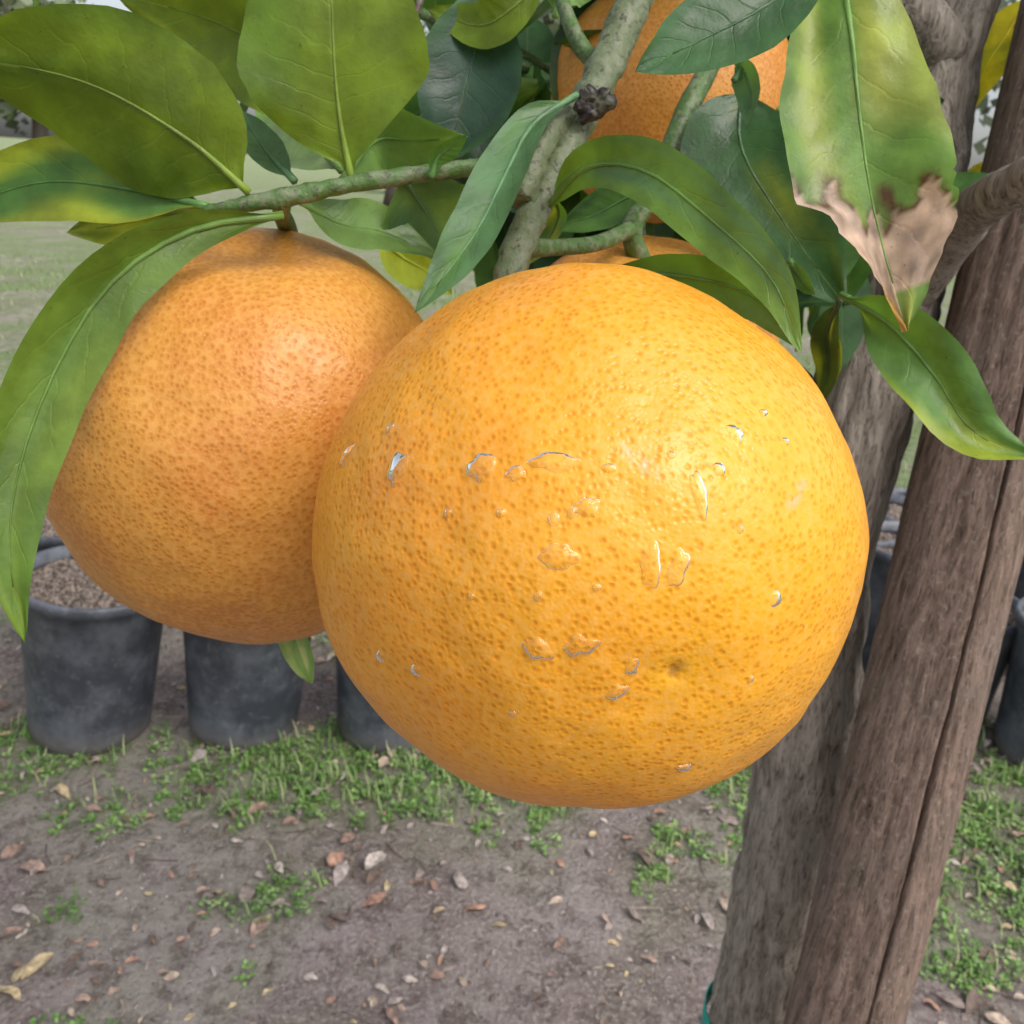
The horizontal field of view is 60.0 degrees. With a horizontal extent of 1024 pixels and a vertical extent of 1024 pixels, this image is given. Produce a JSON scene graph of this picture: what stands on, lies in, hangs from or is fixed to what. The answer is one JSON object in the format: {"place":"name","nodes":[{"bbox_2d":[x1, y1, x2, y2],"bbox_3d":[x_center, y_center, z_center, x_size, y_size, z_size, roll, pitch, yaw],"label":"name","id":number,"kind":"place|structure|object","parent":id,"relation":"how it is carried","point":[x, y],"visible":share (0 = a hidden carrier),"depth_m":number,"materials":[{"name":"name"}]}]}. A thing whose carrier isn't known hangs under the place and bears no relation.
{"place":"outdoors","nodes":[
{"label":"outdoors","id":0,"kind":"place"},
{"bbox_2d":[0,0,1019,169],"label":"sky","id":1,"kind":"structure","parent":0,"point":[980,132],"materials":[{"name":"white"}]},
{"bbox_2d":[0,137,1023,1023],"bbox_3d":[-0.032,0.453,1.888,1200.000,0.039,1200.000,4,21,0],"label":"ground","id":2,"kind":"structure","parent":0,"point":[472,939],"depth_m":1.43,"materials":[{"name":"soil"}]},
{"bbox_2d":[37,515,63,551],"bbox_3d":[-0.973,0.162,2.010,0.275,0.340,0.276,-3,22,-19],"label":"nursery pot","id":3,"kind":"object","parent":2,"relation":"on","point":[49,537],"visible":0.07,"depth_m":1.84,"materials":[{"name":"black plastic"}]},
{"bbox_2d":[20,545,162,755],"bbox_3d":[-0.824,0.275,1.743,0.285,0.345,0.283,-4,26,-34],"label":"nursery pot","id":4,"kind":"object","parent":2,"relation":"on","point":[90,648],"visible":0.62,"depth_m":1.66,"materials":[{"name":"black plastic"}]},
{"bbox_2d":[183,631,310,751],"bbox_3d":[-0.532,0.293,1.785,0.275,0.320,0.275,12,21,7],"label":"nursery pot","id":5,"kind":"object","parent":2,"relation":"on","point":[239,695],"visible":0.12,"depth_m":1.70,"materials":[{"name":"black plastic"}]},
{"bbox_2d":[336,656,414,754],"bbox_3d":[-0.240,0.304,1.806,0.277,0.320,0.277,24,27,37],"label":"nursery pot","id":6,"kind":"object","parent":2,"relation":"on","point":[362,724],"visible":0.09,"depth_m":1.75,"materials":[{"name":"black plastic"}]},
{"bbox_2d":[0,0,1016,205],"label":"distant trees","id":7,"kind":"object","parent":2,"relation":"on","point":[8,113],"visible":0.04,"depth_m":21.35,"materials":[{"name":"green plant"}]},
{"bbox_2d":[0,0,1023,1023],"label":"citrus tree","id":8,"kind":"object","parent":2,"relation":"on","point":[849,201],"visible":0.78,"depth_m":0.25,"materials":[{"name":"green plant"}]},
{"bbox_2d":[46,227,422,644],"bbox_3d":[-0.086,-0.024,0.300,0.136,0.137,0.138,4,21,0],"label":"grapefruit","id":9,"kind":"object","parent":8,"relation":"attached to","point":[241,367],"visible":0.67,"depth_m":0.24,"materials":[{"name":"orange food"}]},
{"bbox_2d":[312,263,868,808],"bbox_3d":[0.018,0.006,0.221,0.133,0.132,0.129,4,21,0],"label":"grapefruit","id":10,"kind":"object","parent":8,"relation":"attached to","point":[590,535],"visible":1,"depth_m":0.17,"materials":[{"name":"orange food"}]},
{"bbox_2d":[550,235,778,342],"bbox_3d":[0.051,-0.056,0.365,0.114,0.111,0.115,4,21,0],"label":"grapefruit","id":11,"kind":"object","parent":8,"relation":"attached to","point":[616,254],"visible":0.14,"depth_m":0.34,"materials":[{"name":"orange food"}]},
{"bbox_2d":[551,0,787,222],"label":"grapefruit","id":12,"kind":"object","parent":8,"relation":"attached to","point":[646,105],"visible":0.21,"depth_m":0.40,"materials":[{"name":"orange food"}]},
{"bbox_2d":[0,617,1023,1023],"bbox_3d":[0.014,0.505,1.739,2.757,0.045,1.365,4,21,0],"label":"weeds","id":13,"kind":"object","parent":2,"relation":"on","point":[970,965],"visible":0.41,"depth_m":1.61,"materials":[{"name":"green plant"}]},
{"bbox_2d":[0,627,1023,1023],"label":"leaf litter","id":14,"kind":"object","parent":2,"relation":"on","point":[974,1001],"visible":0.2,"depth_m":1.40,"materials":[{"name":"brown plant"}]},
{"bbox_2d":[0,254,1023,984],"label":"grass","id":15,"kind":"structure","parent":2,"relation":"on","point":[480,794],"depth_m":1.64,"materials":[{"name":"green plant"}]},
{"bbox_2d":[862,520,898,675],"bbox_3d":[0.944,0.235,2.160,0.278,0.356,0.278,18,25,32],"label":"nursery pot","id":16,"kind":"object","parent":2,"relation":"on","point":[880,566],"visible":0.08,"depth_m":2.08,"materials":[{"name":"black plastic"}]},
{"bbox_2d":[877,516,895,548],"bbox_3d":[0.839,0.181,2.297,0.277,0.338,0.275,11,22,17],"label":"nursery pot","id":17,"kind":"object","parent":2,"relation":"on","point":[887,544],"visible":0.04,"depth_m":2.12,"materials":[{"name":"black plastic"}]},
{"bbox_2d":[886,493,904,520],"bbox_3d":[1.010,0.140,2.446,0.277,0.328,0.277,-7,24,-27],"label":"nursery pot","id":18,"kind":"object","parent":2,"relation":"on","point":[895,506],"visible":0.05,"depth_m":2.46,"materials":[{"name":"black plastic"}]},
{"bbox_2d":[893,487,906,495],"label":"nursery pot","id":19,"kind":"object","parent":2,"relation":"on","point":[900,490],"depth_m":2.75,"materials":[{"name":"black plastic"}]},
{"bbox_2d":[783,0,1023,1023],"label":"wooden stake","id":20,"kind":"object","parent":2,"relation":"on","point":[952,578],"visible":0.9,"depth_m":0.56,"materials":[{"name":"brown wood"}]},
{"bbox_2d":[981,596,1018,724],"bbox_3d":[0.989,0.324,2.013,0.277,0.285,0.277,-7,24,-27],"label":"nursery pot","id":21,"kind":"object","parent":2,"relation":"on","point":[1006,647],"visible":0.05,"depth_m":1.91,"materials":[{"name":"black plastic"}]},
{"bbox_2d":[992,597,1023,769],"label":"nursery pot","id":22,"kind":"object","parent":2,"relation":"on","point":[1008,734],"visible":0.97,"depth_m":1.85,"materials":[{"name":"black plastic"}]},
{"bbox_2d":[1004,557,1023,675],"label":"nursery pot","id":23,"kind":"object","parent":2,"relation":"on","point":[1019,592],"visible":0.02,"depth_m":2.13,"materials":[{"name":"black plastic"}]}
]}

